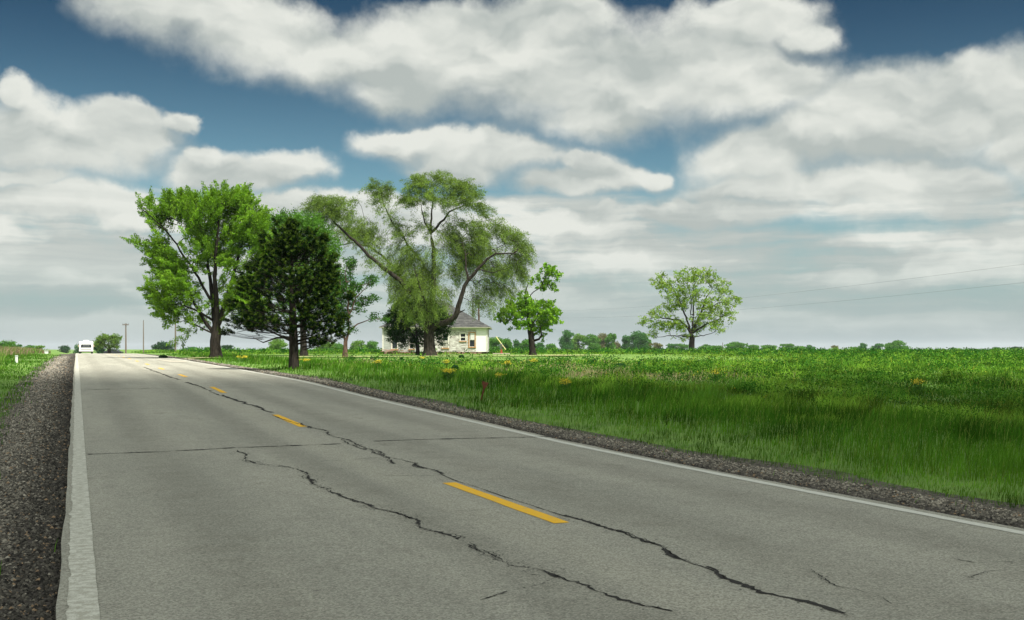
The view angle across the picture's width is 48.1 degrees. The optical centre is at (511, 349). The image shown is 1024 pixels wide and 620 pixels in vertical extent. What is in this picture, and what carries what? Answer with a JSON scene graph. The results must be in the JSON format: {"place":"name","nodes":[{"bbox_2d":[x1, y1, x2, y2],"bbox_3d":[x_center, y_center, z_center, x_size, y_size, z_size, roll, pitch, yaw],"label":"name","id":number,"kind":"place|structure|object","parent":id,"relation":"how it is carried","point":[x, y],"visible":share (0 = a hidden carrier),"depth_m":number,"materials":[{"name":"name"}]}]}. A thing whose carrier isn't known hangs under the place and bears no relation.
{"place":"outdoors","nodes":[
{"label":"outdoors","id":0,"kind":"place"},
{"bbox_2d":[188,355,575,358],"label":"path","id":1,"kind":"structure","parent":0,"point":[388,356],"depth_m":103.87,"materials":[{"name":"grey gravel"}]},
{"bbox_2d":[0,349,1023,574],"bbox_3d":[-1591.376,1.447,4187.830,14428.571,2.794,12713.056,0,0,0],"label":"ground","id":2,"kind":"structure","parent":0,"point":[609,427],"depth_m":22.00,"materials":[{"name":"green plant"}]},
{"bbox_2d":[0,340,16,346],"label":"distant tree","id":3,"kind":"object","parent":2,"relation":"on","point":[9,343],"visible":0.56,"depth_m":189.65,"materials":[{"name":"green plant"}]},
{"bbox_2d":[0,345,50,361],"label":"dry weeds","id":4,"kind":"object","parent":2,"relation":"on","point":[8,350],"visible":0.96,"depth_m":115.59,"materials":[{"name":"beige plant"}]},
{"bbox_2d":[0,353,75,619],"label":"gravel shoulder","id":5,"kind":"object","parent":2,"relation":"on","point":[20,527],"visible":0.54,"depth_m":11.81},
{"bbox_2d":[0,355,1023,619],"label":"loose gravel","id":6,"kind":"structure","parent":5,"relation":"on","point":[62,385],"depth_m":14.08,"materials":[{"name":"grey gravel"}]},
{"bbox_2d":[57,345,70,352],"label":"distant tree","id":7,"kind":"object","parent":2,"relation":"on","point":[64,349],"visible":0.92,"depth_m":618.72,"materials":[{"name":"green plant"}]},
{"bbox_2d":[72,344,81,352],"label":"distant tree","id":8,"kind":"object","parent":2,"relation":"on","point":[76,348],"visible":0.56,"depth_m":598.93,"materials":[{"name":"green plant"}]},
{"bbox_2d":[93,340,105,353],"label":"distant tree","id":9,"kind":"object","parent":2,"relation":"on","point":[101,351],"visible":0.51,"depth_m":328.98,"materials":[{"name":"green plant"}]},
{"bbox_2d":[94,331,123,352],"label":"roadside tree","id":10,"kind":"object","parent":2,"relation":"on","point":[103,339],"visible":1,"depth_m":269.37,"materials":[{"name":"green plant"}]},
{"bbox_2d":[122,323,128,352],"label":"utility pole","id":11,"kind":"object","parent":2,"relation":"on","point":[125,324],"visible":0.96,"depth_m":214.89,"materials":[{"name":"grey wood"}]},
{"bbox_2d":[143,320,143,352],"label":"utility pole","id":12,"kind":"object","parent":2,"relation":"on","point":[143,336],"visible":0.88,"depth_m":249.90,"materials":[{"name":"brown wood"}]},
{"bbox_2d":[151,340,173,349],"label":"distant tree","id":13,"kind":"object","parent":2,"relation":"on","point":[161,345],"visible":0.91,"depth_m":417.99,"materials":[{"name":"green plant"}]},
{"bbox_2d":[120,179,278,358],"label":"elm tree","id":14,"kind":"object","parent":2,"relation":"on","point":[194,211],"visible":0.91,"depth_m":92.56,"materials":[{"name":"green plant"}]},
{"bbox_2d":[221,345,234,349],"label":"distant tree","id":15,"kind":"object","parent":2,"relation":"on","point":[227,346],"visible":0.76,"depth_m":518.93,"materials":[{"name":"green plant"}]},
{"bbox_2d":[234,355,249,361],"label":"wildflower clump","id":16,"kind":"object","parent":2,"relation":"on","point":[237,358],"visible":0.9,"depth_m":74.52,"materials":[{"name":"yellow plant"}]},
{"bbox_2d":[267,339,288,349],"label":"distant tree","id":17,"kind":"object","parent":2,"relation":"on","point":[276,344],"visible":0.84,"depth_m":298.91,"materials":[{"name":"green plant"}]},
{"bbox_2d":[216,214,356,368],"bbox_3d":[-10.690,-2.668,54.915,5.754,7.687,4.650,0,0,-35],"label":"pine tree","id":18,"kind":"object","parent":2,"relation":"on","point":[288,245],"visible":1,"depth_m":54.66,"materials":[{"name":"green plant"}]},
{"bbox_2d":[250,204,345,355],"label":"maple tree","id":19,"kind":"object","parent":2,"relation":"on","point":[313,222],"visible":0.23,"depth_m":111.98,"materials":[{"name":"green plant"}]},
{"bbox_2d":[299,358,308,363],"bbox_3d":[-11.104,0.697,61.913,0.904,0.551,0.556,0,0,-38],"label":"wildflower clump","id":20,"kind":"object","parent":2,"relation":"on","point":[304,360],"visible":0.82,"depth_m":61.84,"materials":[{"name":"yellow plant"}]},
{"bbox_2d":[315,342,336,349],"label":"distant tree","id":21,"kind":"object","parent":2,"relation":"on","point":[327,346],"visible":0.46,"depth_m":398.99,"materials":[{"name":"green plant"}]},
{"bbox_2d":[334,342,342,349],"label":"distant tree","id":22,"kind":"object","parent":2,"relation":"on","point":[339,345],"visible":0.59,"depth_m":429.18,"materials":[{"name":"green plant"}]},
{"bbox_2d":[350,340,365,348],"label":"distant tree","id":23,"kind":"object","parent":2,"relation":"on","point":[357,344],"visible":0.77,"depth_m":378.82,"materials":[{"name":"green plant"}]},
{"bbox_2d":[330,256,390,356],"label":"crooked tree","id":24,"kind":"object","parent":2,"relation":"on","point":[352,285],"visible":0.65,"depth_m":98.59,"materials":[{"name":"green plant"}]},
{"bbox_2d":[364,341,378,349],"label":"distant tree","id":25,"kind":"object","parent":2,"relation":"on","point":[372,344],"visible":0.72,"depth_m":389.02,"materials":[{"name":"green plant"}]},
{"bbox_2d":[371,359,381,368],"bbox_3d":[-6.302,0.719,53.892,0.581,0.517,0.648,0,0,0],"label":"wildflower clump","id":26,"kind":"object","parent":2,"relation":"on","point":[379,362],"visible":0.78,"depth_m":53.82,"materials":[{"name":"yellow plant"}]},
{"bbox_2d":[381,349,408,353],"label":"plank pile","id":27,"kind":"object","parent":2,"relation":"on","point":[393,350],"visible":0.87,"depth_m":136.97,"materials":[{"name":"beige wood"}]},
{"bbox_2d":[295,169,538,355],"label":"willow tree","id":28,"kind":"object","parent":2,"relation":"on","point":[416,286],"visible":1,"depth_m":116.38,"materials":[{"name":"green plant"}]},
{"bbox_2d":[382,296,455,354],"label":"dark tree","id":29,"kind":"object","parent":2,"relation":"on","point":[393,333],"visible":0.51,"depth_m":123.21,"materials":[{"name":"green plant"}]},
{"bbox_2d":[379,302,491,353],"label":"farmhouse","id":30,"kind":"object","parent":2,"relation":"on","point":[471,334],"visible":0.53,"depth_m":137.98,"materials":[{"name":"white paint"}]},
{"bbox_2d":[391,340,398,349],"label":"window","id":31,"kind":"structure","parent":30,"relation":"in","point":[394,346],"depth_m":138.03,"materials":[{"name":"white wood"}]},
{"bbox_2d":[441,333,448,348],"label":"window","id":32,"kind":"structure","parent":30,"relation":"in","point":[446,341],"depth_m":137.96,"materials":[{"name":"white wood"}]},
{"bbox_2d":[459,333,466,341],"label":"window","id":33,"kind":"structure","parent":30,"relation":"in","point":[462,337],"depth_m":137.99,"materials":[{"name":"white wood"}]},
{"bbox_2d":[468,332,475,347],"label":"window","id":34,"kind":"structure","parent":30,"relation":"in","point":[471,335],"depth_m":137.96,"materials":[{"name":"orange wood"}]},
{"bbox_2d":[436,368,456,381],"bbox_3d":[-2.099,0.845,38.202,0.639,0.538,0.646,0,0,31],"label":"wildflower clump","id":35,"kind":"object","parent":2,"relation":"on","point":[447,374],"visible":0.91,"depth_m":38.09,"materials":[{"name":"yellow plant"}]},
{"bbox_2d":[462,291,481,317],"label":"bare tree","id":36,"kind":"object","parent":2,"relation":"on","point":[471,306],"visible":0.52,"depth_m":157.89,"materials":[{"name":"grey plant"}]},
{"bbox_2d":[466,293,489,320],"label":"bare tree","id":37,"kind":"object","parent":2,"relation":"on","point":[479,315],"visible":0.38,"depth_m":157.89,"materials":[{"name":"grey plant"}]},
{"bbox_2d":[481,381,487,399],"bbox_3d":[-0.728,1.159,29.407,0.265,0.707,0.102,0,0,0],"label":"marker post","id":38,"kind":"object","parent":2,"relation":"on","point":[484,384],"visible":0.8,"depth_m":29.37,"materials":[{"name":"red metal"}]},
{"bbox_2d":[489,337,502,349],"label":"distant tree","id":39,"kind":"object","parent":2,"relation":"on","point":[494,342],"visible":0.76,"depth_m":329.59,"materials":[{"name":"green plant"}]},
{"bbox_2d":[493,372,506,386],"bbox_3d":[-0.399,0.950,35.387,0.395,0.504,0.408,0,0,-38],"label":"wildflower clump","id":40,"kind":"object","parent":2,"relation":"on","point":[499,375],"visible":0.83,"depth_m":35.38,"materials":[{"name":"yellow plant"}]},
{"bbox_2d":[493,336,509,353],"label":"seesaw","id":41,"kind":"object","parent":2,"relation":"on","point":[501,345],"visible":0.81,"depth_m":132.90,"materials":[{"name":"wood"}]},
{"bbox_2d":[502,338,513,348],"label":"distant tree","id":42,"kind":"object","parent":2,"relation":"on","point":[507,343],"visible":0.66,"depth_m":349.28,"materials":[{"name":"green plant"}]},
{"bbox_2d":[502,360,513,368],"bbox_3d":[-0.193,0.737,52.446,0.536,0.530,0.519,0,0,32],"label":"wildflower clump","id":43,"kind":"object","parent":2,"relation":"on","point":[508,363],"visible":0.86,"depth_m":52.41,"materials":[{"name":"yellow plant"}]},
{"bbox_2d":[513,339,521,348],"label":"distant tree","id":44,"kind":"object","parent":2,"relation":"on","point":[516,343],"visible":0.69,"depth_m":359.46,"materials":[{"name":"green plant"}]},
{"bbox_2d":[519,339,528,348],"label":"distant tree","id":45,"kind":"object","parent":2,"relation":"on","point":[525,343],"visible":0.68,"depth_m":359.00,"materials":[{"name":"green plant"}]},
{"bbox_2d":[493,262,563,354],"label":"lopsided tree","id":46,"kind":"object","parent":2,"relation":"on","point":[528,309],"visible":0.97,"depth_m":120.83,"materials":[{"name":"green plant"}]},
{"bbox_2d":[535,342,544,348],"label":"distant tree","id":47,"kind":"object","parent":2,"relation":"on","point":[539,345],"visible":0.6,"depth_m":419.01,"materials":[{"name":"green plant"}]},
{"bbox_2d":[545,343,558,349],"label":"distant tree","id":48,"kind":"object","parent":2,"relation":"on","point":[550,346],"visible":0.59,"depth_m":429.24,"materials":[{"name":"green plant"}]},
{"bbox_2d":[558,377,571,393],"bbox_3d":[1.469,1.029,31.707,0.466,0.547,0.638,0,0,0],"label":"wildflower clump","id":49,"kind":"object","parent":2,"relation":"on","point":[566,383],"visible":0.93,"depth_m":31.61,"materials":[{"name":"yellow plant"}]},
{"bbox_2d":[558,329,573,349],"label":"distant tree","id":50,"kind":"object","parent":2,"relation":"on","point":[565,342],"visible":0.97,"depth_m":478.54,"materials":[{"name":"green plant"}]},
{"bbox_2d":[131,349,1023,442],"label":"field grass","id":51,"kind":"structure","parent":2,"relation":"on","point":[1012,413],"depth_m":36.46,"materials":[{"name":"green plant"}]},
{"bbox_2d":[570,333,585,349],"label":"distant tree","id":52,"kind":"object","parent":2,"relation":"on","point":[576,338],"visible":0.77,"depth_m":499.19,"materials":[{"name":"green plant"}]},
{"bbox_2d":[146,354,1023,528],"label":"gravel shoulder","id":53,"kind":"object","parent":2,"relation":"on","point":[901,488],"visible":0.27,"depth_m":14.48},
{"bbox_2d":[104,349,123,353],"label":"parked car","id":54,"kind":"object","parent":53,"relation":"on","point":[112,351],"visible":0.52,"depth_m":284.15,"materials":[{"name":"paint"}]},
{"bbox_2d":[581,334,601,348],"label":"distant tree","id":55,"kind":"object","parent":2,"relation":"on","point":[591,343],"visible":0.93,"depth_m":489.17,"materials":[{"name":"green plant"}]},
{"bbox_2d":[162,346,1023,428],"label":"broadleaf weeds","id":56,"kind":"object","parent":2,"relation":"on","point":[875,354],"visible":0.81,"depth_m":51.75,"materials":[{"name":"green plant"}]},
{"bbox_2d":[597,332,607,348],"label":"distant tree","id":57,"kind":"object","parent":2,"relation":"on","point":[603,336],"visible":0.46,"depth_m":498.17,"materials":[{"name":"green plant"}]},
{"bbox_2d":[604,333,616,349],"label":"distant tree","id":58,"kind":"object","parent":2,"relation":"on","point":[610,339],"visible":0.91,"depth_m":488.71,"materials":[{"name":"green plant"}]},
{"bbox_2d":[614,341,620,349],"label":"distant tree","id":59,"kind":"object","parent":2,"relation":"on","point":[617,344],"visible":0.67,"depth_m":499.12,"materials":[{"name":"green plant"}]},
{"bbox_2d":[620,335,629,349],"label":"distant tree","id":60,"kind":"object","parent":2,"relation":"on","point":[625,340],"visible":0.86,"depth_m":498.91,"materials":[{"name":"green plant"}]},
{"bbox_2d":[629,330,648,349],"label":"distant tree","id":61,"kind":"object","parent":2,"relation":"on","point":[638,335],"visible":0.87,"depth_m":478.71,"materials":[{"name":"green plant"}]},
{"bbox_2d":[639,336,652,348],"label":"distant tree","id":62,"kind":"object","parent":2,"relation":"on","point":[648,341],"visible":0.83,"depth_m":478.62,"materials":[{"name":"green plant"}]},
{"bbox_2d":[649,342,662,349],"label":"distant tree","id":63,"kind":"object","parent":2,"relation":"on","point":[657,345],"visible":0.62,"depth_m":469.50,"materials":[{"name":"green plant"}]},
{"bbox_2d":[666,343,678,348],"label":"distant tree","id":64,"kind":"object","parent":2,"relation":"on","point":[670,346],"visible":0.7,"depth_m":597.92,"materials":[{"name":"green plant"}]},
{"bbox_2d":[675,343,688,349],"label":"distant tree","id":65,"kind":"object","parent":2,"relation":"on","point":[682,346],"visible":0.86,"depth_m":598.36,"materials":[{"name":"green plant"}]},
{"bbox_2d":[637,266,742,349],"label":"walnut tree","id":66,"kind":"object","parent":2,"relation":"on","point":[692,330],"visible":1,"depth_m":190.39,"materials":[{"name":"green plant"}]},
{"bbox_2d":[398,351,985,395],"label":"wild mustard","id":67,"kind":"object","parent":2,"relation":"on","point":[697,371],"visible":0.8,"depth_m":42.01,"materials":[{"name":"yellow plant"}]},
{"bbox_2d":[699,344,712,349],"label":"distant tree","id":68,"kind":"object","parent":2,"relation":"on","point":[704,346],"visible":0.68,"depth_m":598.76,"materials":[{"name":"green plant"}]},
{"bbox_2d":[712,345,723,349],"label":"distant tree","id":69,"kind":"object","parent":2,"relation":"on","point":[717,346],"visible":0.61,"depth_m":618.89,"materials":[{"name":"green plant"}]},
{"bbox_2d":[711,369,725,381],"bbox_3d":[6.968,0.895,39.158,0.515,0.531,0.492,0,0,-37],"label":"wildflower clump","id":70,"kind":"object","parent":2,"relation":"on","point":[716,374],"visible":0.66,"depth_m":39.10,"materials":[{"name":"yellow plant"}]},
{"bbox_2d":[723,341,747,349],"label":"distant tree","id":71,"kind":"object","parent":2,"relation":"on","point":[738,344],"visible":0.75,"depth_m":517.59,"materials":[{"name":"green plant"}]},
{"bbox_2d":[748,344,758,348],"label":"distant tree","id":72,"kind":"object","parent":2,"relation":"on","point":[753,346],"visible":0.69,"depth_m":558.40,"materials":[{"name":"green plant"}]},
{"bbox_2d":[760,345,777,349],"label":"distant tree","id":73,"kind":"object","parent":2,"relation":"on","point":[767,346],"visible":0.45,"depth_m":558.58,"materials":[{"name":"green plant"}]},
{"bbox_2d":[778,343,793,349],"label":"distant tree","id":74,"kind":"object","parent":2,"relation":"on","point":[790,345],"visible":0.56,"depth_m":537.34,"materials":[{"name":"green plant"}]},
{"bbox_2d":[858,343,867,348],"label":"distant tree","id":75,"kind":"object","parent":2,"relation":"on","point":[863,345],"visible":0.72,"depth_m":558.92,"materials":[{"name":"green plant"}]},
{"bbox_2d":[871,343,883,348],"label":"distant tree","id":76,"kind":"object","parent":2,"relation":"on","point":[878,345],"visible":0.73,"depth_m":558.99,"materials":[{"name":"green plant"}]},
{"bbox_2d":[884,340,910,349],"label":"distant tree","id":77,"kind":"object","parent":2,"relation":"on","point":[895,344],"visible":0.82,"depth_m":517.85,"materials":[{"name":"green plant"}]},
{"bbox_2d":[906,378,924,394],"bbox_3d":[10.770,1.008,30.437,0.398,0.521,0.479,0,0,-26],"label":"wildflower clump","id":78,"kind":"object","parent":2,"relation":"on","point":[919,386],"visible":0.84,"depth_m":30.42,"materials":[{"name":"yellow plant"}]},
{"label":"utility pole","id":79,"kind":"object","parent":2,"relation":"on","visible":0},
{"bbox_2d":[571,264,1023,317],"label":"power line","id":80,"kind":"object","parent":79,"relation":"attached to","point":[836,287],"visible":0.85,"depth_m":93.12,"materials":[{"name":"metal"}]},
{"bbox_2d":[0,0,1023,349],"label":"sky","id":81,"kind":"structure","parent":0,"point":[778,147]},
{"bbox_2d":[56,353,1023,619],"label":"road","id":82,"kind":"structure","parent":0,"point":[200,491],"depth_m":9.66,"materials":[{"name":"grey asphalt"},{"name":"yellow paint"},{"name":"white paint"}]},
{"bbox_2d":[78,340,93,353],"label":"motorhome","id":83,"kind":"object","parent":82,"relation":"on","point":[85,346],"visible":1,"depth_m":200.02,"materials":[{"name":"white metal"}]}
]}

